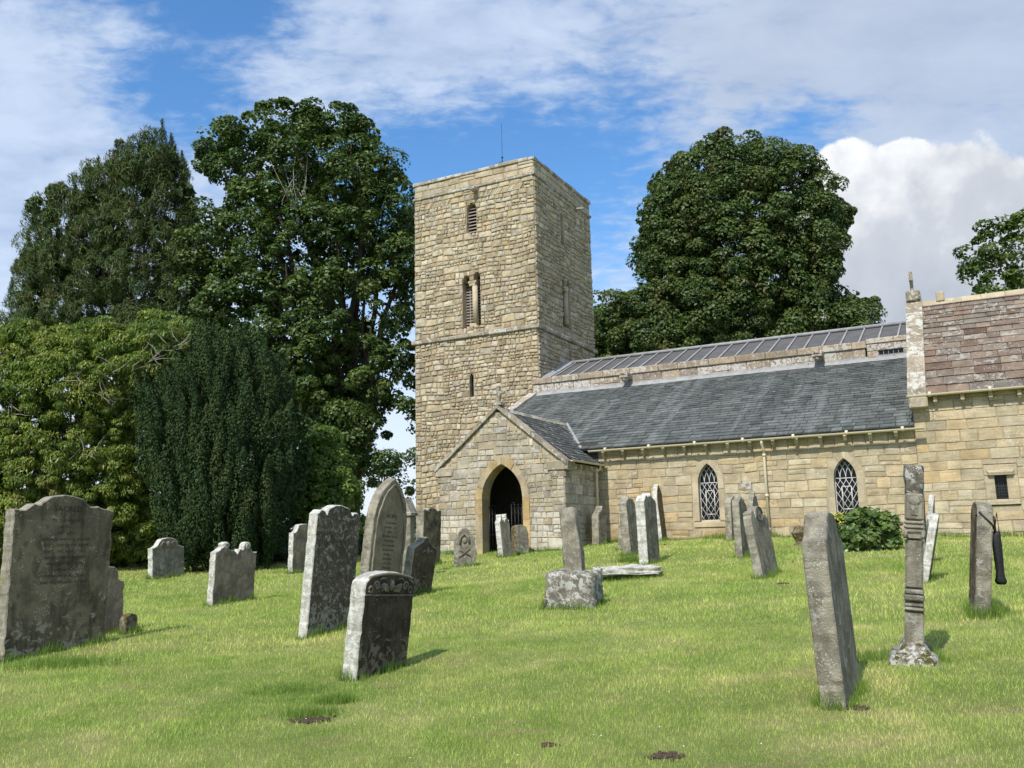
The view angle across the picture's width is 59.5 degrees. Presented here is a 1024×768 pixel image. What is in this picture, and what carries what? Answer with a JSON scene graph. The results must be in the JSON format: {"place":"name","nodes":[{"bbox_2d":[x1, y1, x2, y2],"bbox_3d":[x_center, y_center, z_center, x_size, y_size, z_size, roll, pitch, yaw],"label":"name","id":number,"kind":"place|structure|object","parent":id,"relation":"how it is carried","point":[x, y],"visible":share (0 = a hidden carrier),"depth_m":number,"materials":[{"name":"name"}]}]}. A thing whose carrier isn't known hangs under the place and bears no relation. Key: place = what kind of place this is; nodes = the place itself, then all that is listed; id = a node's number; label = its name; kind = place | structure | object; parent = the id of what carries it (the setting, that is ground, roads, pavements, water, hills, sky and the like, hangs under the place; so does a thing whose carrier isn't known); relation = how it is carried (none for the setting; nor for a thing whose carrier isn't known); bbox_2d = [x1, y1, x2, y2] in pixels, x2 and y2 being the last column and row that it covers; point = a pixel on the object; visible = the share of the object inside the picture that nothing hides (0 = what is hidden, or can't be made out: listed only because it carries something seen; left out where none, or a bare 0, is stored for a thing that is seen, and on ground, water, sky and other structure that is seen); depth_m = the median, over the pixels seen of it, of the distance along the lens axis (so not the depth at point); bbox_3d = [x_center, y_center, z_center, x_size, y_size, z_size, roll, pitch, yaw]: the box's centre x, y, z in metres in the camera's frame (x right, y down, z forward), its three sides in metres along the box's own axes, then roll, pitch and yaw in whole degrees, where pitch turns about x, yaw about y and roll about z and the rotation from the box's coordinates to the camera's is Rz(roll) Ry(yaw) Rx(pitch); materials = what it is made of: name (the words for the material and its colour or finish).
{"place":"outdoors","nodes":[
{"label":"outdoors","id":0,"kind":"place"},
{"bbox_2d":[0,535,1023,767],"bbox_3d":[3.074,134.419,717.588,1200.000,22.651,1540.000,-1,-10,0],"label":"ground","id":1,"kind":"structure","parent":0,"point":[555,682],"depth_m":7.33,"materials":[{"name":"green plant"}]},
{"bbox_2d":[0,495,112,662],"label":"gravestone","id":2,"kind":"object","parent":1,"relation":"on","point":[54,573],"visible":1,"depth_m":10.57,"materials":[{"name":"grey stone"}]},
{"bbox_2d":[0,307,197,571],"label":"bush","id":3,"kind":"object","parent":1,"relation":"on","point":[52,436],"visible":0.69,"depth_m":23.42,"materials":[{"name":"green plant"}]},
{"bbox_2d":[1,495,201,543],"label":"dark hedge","id":4,"kind":"object","parent":1,"relation":"on","point":[141,515],"depth_m":28.49,"materials":[{"name":"green plant"}]},
{"bbox_2d":[0,117,224,441],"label":"conifer tree","id":5,"kind":"object","parent":1,"relation":"on","point":[46,268],"visible":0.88,"depth_m":46.04,"materials":[{"name":"green plant"}]},
{"bbox_2d":[105,566,123,633],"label":"gravestone","id":6,"kind":"object","parent":1,"relation":"on","point":[114,605],"visible":0.36,"depth_m":11.90,"materials":[{"name":"grey stone"}]},
{"bbox_2d":[119,613,137,634],"bbox_3d":[-5.031,3.267,11.747,0.120,0.501,0.222,-8,-10,27],"label":"footstone","id":7,"kind":"object","parent":1,"relation":"on","point":[127,620],"visible":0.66,"depth_m":11.71,"materials":[{"name":"grey stone"}]},
{"bbox_2d":[148,538,183,578],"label":"gravestone","id":8,"kind":"object","parent":1,"relation":"on","point":[165,556],"visible":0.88,"depth_m":20.91,"materials":[{"name":"grey stone"}]},
{"bbox_2d":[128,314,312,572],"bbox_3d":[-7.548,1.819,23.307,4.633,7.198,3.901,-1,-10,0],"label":"yew tree","id":9,"kind":"object","parent":1,"relation":"on","point":[225,402],"visible":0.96,"depth_m":22.28,"materials":[{"name":"green plant"}]},
{"bbox_2d":[207,542,256,605],"bbox_3d":[-4.774,3.330,15.292,0.146,1.270,0.980,-4,-12,27],"label":"gravestone","id":10,"kind":"object","parent":1,"relation":"on","point":[232,572],"visible":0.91,"depth_m":15.20,"materials":[{"name":"grey stone"}]},
{"bbox_2d":[110,535,362,566],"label":"undergrowth","id":11,"kind":"object","parent":1,"relation":"on","point":[283,556],"visible":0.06,"depth_m":25.30,"materials":[{"name":"green plant"}]},
{"bbox_2d":[171,96,415,514],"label":"sycamore tree","id":12,"kind":"object","parent":1,"relation":"on","point":[330,393],"visible":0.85,"depth_m":44.92,"materials":[{"name":"green plant"}]},
{"bbox_2d":[288,524,307,573],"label":"gravestone","id":13,"kind":"object","parent":1,"relation":"on","point":[298,536],"visible":0.5,"depth_m":21.04,"materials":[{"name":"grey stone"}]},
{"bbox_2d":[285,425,365,539],"bbox_3d":[-5.540,3.320,26.360,2.622,4.203,2.600,-1,-10,0],"label":"light shrub","id":14,"kind":"object","parent":1,"relation":"on","point":[331,480],"visible":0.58,"depth_m":25.70,"materials":[{"name":"green plant"}]},
{"bbox_2d":[298,505,359,638],"bbox_3d":[-2.351,2.506,11.592,0.140,1.870,0.918,-3,-12,28],"label":"gravestone","id":15,"kind":"object","parent":1,"relation":"on","point":[331,556],"visible":0.91,"depth_m":11.47,"materials":[{"name":"grey stone"}]},
{"bbox_2d":[342,571,413,680],"bbox_3d":[-1.279,2.434,8.702,0.207,1.208,0.844,-1,-12,28],"label":"gravestone","id":16,"kind":"object","parent":1,"relation":"on","point":[378,623],"visible":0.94,"depth_m":8.56,"materials":[{"name":"grey stone"}]},
{"bbox_2d":[360,478,406,574],"bbox_3d":[-2.087,2.671,14.678,0.195,2.261,0.974,-1,-12,28],"label":"gravestone","id":17,"kind":"object","parent":1,"relation":"on","point":[384,540],"visible":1,"depth_m":14.60,"materials":[{"name":"grey stone"}]},
{"bbox_2d":[362,516,415,539],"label":"background shrub","id":18,"kind":"object","parent":1,"relation":"on","point":[415,527],"visible":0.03,"depth_m":40.62,"materials":[{"name":"green plant"}]},
{"bbox_2d":[402,498,417,573],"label":"capped pillar","id":19,"kind":"structure","parent":1,"relation":"on","point":[411,510],"depth_m":19.01,"materials":[{"name":"grey stone"}]},
{"bbox_2d":[403,536,436,594],"bbox_3d":[-1.594,3.262,15.479,0.191,1.238,0.745,1,-12,28],"label":"gravestone","id":20,"kind":"object","parent":1,"relation":"on","point":[420,559],"visible":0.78,"depth_m":15.41,"materials":[{"name":"grey stone"}]},
{"bbox_2d":[416,508,440,562],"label":"gravestone","id":21,"kind":"object","parent":1,"relation":"on","point":[429,523],"visible":0.53,"depth_m":21.77,"materials":[{"name":"grey stone"}]},
{"bbox_2d":[453,528,475,567],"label":"gravestone","id":22,"kind":"object","parent":1,"relation":"on","point":[464,547],"visible":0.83,"depth_m":21.00,"materials":[{"name":"grey stone"}]},
{"bbox_2d":[495,514,511,557],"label":"gravestone","id":23,"kind":"object","parent":1,"relation":"on","point":[503,538],"visible":0.87,"depth_m":23.03,"materials":[{"name":"grey stone"}]},
{"bbox_2d":[0,526,1023,720],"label":"long grass","id":24,"kind":"structure","parent":1,"relation":"on","point":[68,663],"depth_m":9.54,"materials":[{"name":"green plant"}]},
{"bbox_2d":[511,525,528,554],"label":"broken gravestone","id":25,"kind":"object","parent":1,"relation":"on","point":[519,539],"visible":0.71,"depth_m":24.07,"materials":[{"name":"grey stone"}]},
{"bbox_2d":[543,569,603,609],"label":"stone block","id":26,"kind":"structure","parent":1,"relation":"on","point":[585,586],"depth_m":12.54,"materials":[{"name":"grey stone"}]},
{"bbox_2d":[559,507,584,571],"bbox_3d":[0.872,2.291,12.971,0.344,1.021,0.235,-5,-10,18],"label":"cross shaft","id":27,"kind":"object","parent":26,"relation":"on","point":[573,558],"visible":0.81,"depth_m":12.89,"materials":[{"name":"grey stone"}]},
{"bbox_2d":[592,506,606,544],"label":"gravestone","id":28,"kind":"object","parent":1,"relation":"on","point":[599,534],"visible":0.81,"depth_m":25.27,"materials":[{"name":"grey stone"}]},
{"bbox_2d":[618,522,622,549],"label":"gravestone","id":29,"kind":"object","parent":1,"relation":"on","point":[619,538],"visible":0.29,"depth_m":22.79,"materials":[{"name":"grey stone"}]},
{"bbox_2d":[592,564,662,577],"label":"ledger slab","id":30,"kind":"structure","parent":1,"relation":"on","point":[623,570],"depth_m":15.92,"materials":[{"name":"grey stone"}]},
{"bbox_2d":[618,495,637,554],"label":"gravestone","id":31,"kind":"object","parent":1,"relation":"on","point":[627,515],"visible":0.77,"depth_m":20.99,"materials":[{"name":"grey stone"}]},
{"bbox_2d":[635,493,659,564],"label":"gravestone","id":32,"kind":"object","parent":1,"relation":"on","point":[647,528],"visible":0.87,"depth_m":18.83,"materials":[{"name":"grey stone"}]},
{"bbox_2d":[652,484,666,539],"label":"gravestone","id":33,"kind":"object","parent":1,"relation":"on","point":[657,498],"visible":0.67,"depth_m":25.34,"materials":[{"name":"grey stone"}]},
{"bbox_2d":[412,124,1023,553],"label":"church","id":34,"kind":"structure","parent":1,"relation":"on","point":[534,414],"depth_m":26.68,"materials":[{"name":"beige stone"}]},
{"bbox_2d":[462,273,480,328],"bbox_3d":[-1.587,-3.448,37.269,1.060,2.360,0.428,-6,-11,27],"label":"twin belfry window","id":35,"kind":"structure","parent":34,"relation":"in","point":[471,288],"depth_m":37.34,"materials":[{"name":"stone"}]},
{"bbox_2d":[467,204,476,233],"bbox_3d":[-1.619,-6.938,37.833,0.470,1.270,0.350,-6,-11,27],"label":"belfry window","id":36,"kind":"structure","parent":34,"relation":"in","point":[471,209],"depth_m":37.92,"materials":[{"name":"beige wood"}]},
{"bbox_2d":[470,375,473,396],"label":"slit window","id":37,"kind":"structure","parent":34,"relation":"in","point":[471,376],"depth_m":36.68,"materials":[{"name":"black glass"}]},
{"bbox_2d":[475,457,530,553],"bbox_3d":[-0.172,3.583,25.472,1.730,3.010,0.491,-6,-11,27],"label":"porch doorway","id":38,"kind":"structure","parent":34,"relation":"in","point":[484,485],"depth_m":25.58,"materials":[{"name":"stone"}]},
{"bbox_2d":[559,210,564,244],"bbox_3d":[2.017,-6.779,38.678,0.338,1.460,0.520,-6,-11,27],"label":"pointed belfry window","id":39,"kind":"structure","parent":34,"relation":"in","point":[562,240],"depth_m":38.75,"materials":[{"name":"stone"}]},
{"bbox_2d":[562,280,570,330],"bbox_3d":[2.161,-3.374,38.341,0.428,2.310,1.040,-6,-11,27],"label":"twin belfry window","id":40,"kind":"structure","parent":34,"relation":"in","point":[566,307],"depth_m":38.35,"materials":[{"name":"stone"}]},
{"bbox_2d":[692,458,724,526],"bbox_3d":[5.557,3.046,25.252,0.900,1.935,0.225,-6,-11,27],"label":"lancet window","id":41,"kind":"structure","parent":34,"relation":"in","point":[707,479],"depth_m":25.30,"materials":[{"name":"stone"}]},
{"bbox_2d":[827,452,865,514],"bbox_3d":[8.795,2.709,23.579,0.900,1.845,0.225,-6,-11,27],"label":"lancet window","id":42,"kind":"structure","parent":34,"relation":"in","point":[846,492],"depth_m":23.65,"materials":[{"name":"stone"}]},
{"bbox_2d":[878,348,903,355],"bbox_3d":[12.331,-0.860,29.083,0.765,0.530,0.032,-6,-11,27],"label":"clerestory window","id":43,"kind":"structure","parent":34,"relation":"in","point":[893,351],"depth_m":29.12,"materials":[{"name":"black glass"}]},
{"bbox_2d":[994,475,1008,498],"bbox_3d":[11.954,2.526,21.894,0.290,0.590,0.038,-6,-11,27],"label":"small window","id":44,"kind":"structure","parent":34,"relation":"in","point":[1000,480],"depth_m":21.89,"materials":[{"name":"black glass"}]},
{"bbox_2d":[724,494,733,540],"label":"gravestone","id":45,"kind":"object","parent":1,"relation":"on","point":[729,498],"visible":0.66,"depth_m":23.85,"materials":[{"name":"grey stone"}]},
{"bbox_2d":[592,126,887,359],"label":"sycamore tree","id":46,"kind":"object","parent":1,"relation":"on","point":[681,237],"visible":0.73,"depth_m":48.38,"materials":[{"name":"green plant"}]},
{"bbox_2d":[732,495,749,557],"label":"gravestone","id":47,"kind":"object","parent":1,"relation":"on","point":[739,507],"visible":0.69,"depth_m":18.79,"materials":[{"name":"grey stone"}]},
{"bbox_2d":[747,491,757,507],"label":"gravestone","id":48,"kind":"object","parent":1,"relation":"on","point":[752,499],"visible":0.27,"depth_m":20.28,"materials":[{"name":"grey stone"}]},
{"bbox_2d":[743,506,777,579],"bbox_3d":[4.286,2.820,15.339,0.157,1.463,1.303,-15,-13,25],"label":"gravestone","id":49,"kind":"object","parent":1,"relation":"on","point":[759,540],"visible":0.88,"depth_m":15.04,"materials":[{"name":"grey stone"}]},
{"bbox_2d":[791,525,803,545],"bbox_3d":[6.746,3.576,21.017,0.376,0.530,0.370,-1,-10,0],"label":"stone urn","id":50,"kind":"object","parent":1,"relation":"on","point":[797,533],"visible":0.67,"depth_m":20.92,"materials":[{"name":"beige stone"}]},
{"bbox_2d":[801,512,859,709],"bbox_3d":[2.389,1.757,6.685,0.170,1.585,0.863,-9,-12,27],"label":"gravestone","id":51,"kind":"object","parent":1,"relation":"on","point":[835,654],"visible":0.86,"depth_m":6.39,"materials":[{"name":"grey stone"}]},
{"bbox_2d":[830,506,903,551],"bbox_3d":[7.572,3.256,19.321,1.625,1.262,1.555,-1,-10,0],"label":"leafy bush","id":52,"kind":"object","parent":1,"relation":"on","point":[863,528],"visible":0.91,"depth_m":18.83,"materials":[{"name":"green plant"}]},
{"bbox_2d":[888,464,939,666],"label":"stone grave pillar","id":53,"kind":"structure","parent":1,"relation":"on","point":[912,645],"depth_m":7.63,"materials":[{"name":"grey stone"}]},
{"bbox_2d":[917,494,926,558],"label":"gravestone","id":54,"kind":"object","parent":1,"relation":"on","point":[924,540],"visible":0.1,"depth_m":15.06,"materials":[{"name":"grey stone"}]},
{"bbox_2d":[926,494,934,531],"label":"gravestone","id":55,"kind":"object","parent":1,"relation":"on","point":[931,506],"visible":0.38,"depth_m":15.79,"materials":[{"name":"grey stone"}]},
{"bbox_2d":[923,513,938,582],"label":"gravestone","id":56,"kind":"object","parent":1,"relation":"on","point":[931,539],"visible":0.83,"depth_m":13.30,"materials":[{"name":"grey stone"}]},
{"bbox_2d":[969,502,992,615],"bbox_3d":[5.251,2.074,10.046,0.155,1.496,0.640,2,-7,21],"label":"gravestone","id":57,"kind":"object","parent":1,"relation":"on","point":[980,568],"visible":0.81,"depth_m":9.80,"materials":[{"name":"grey stone"}]},
{"bbox_2d":[975,512,1006,584],"bbox_3d":[5.247,1.789,9.785,0.248,0.791,0.114,-2,-10,2],"label":"black bag","id":58,"kind":"object","parent":57,"relation":"hanging from","point":[1000,578],"visible":1,"depth_m":9.77,"materials":[{"name":"fabric"}]},
{"bbox_2d":[952,209,1023,295],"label":"broadleaf tree","id":59,"kind":"object","parent":1,"relation":"on","point":[1012,276],"visible":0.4,"depth_m":47.40,"materials":[{"name":"green plant"}]},
{"bbox_2d":[0,0,1023,528],"label":"sky","id":60,"kind":"structure","parent":0,"point":[919,104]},
{"bbox_2d":[282,544,869,761],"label":"soil","id":61,"kind":"structure","parent":0,"point":[659,755],"depth_m":6.17,"materials":[{"name":"brown soil"}]}
]}

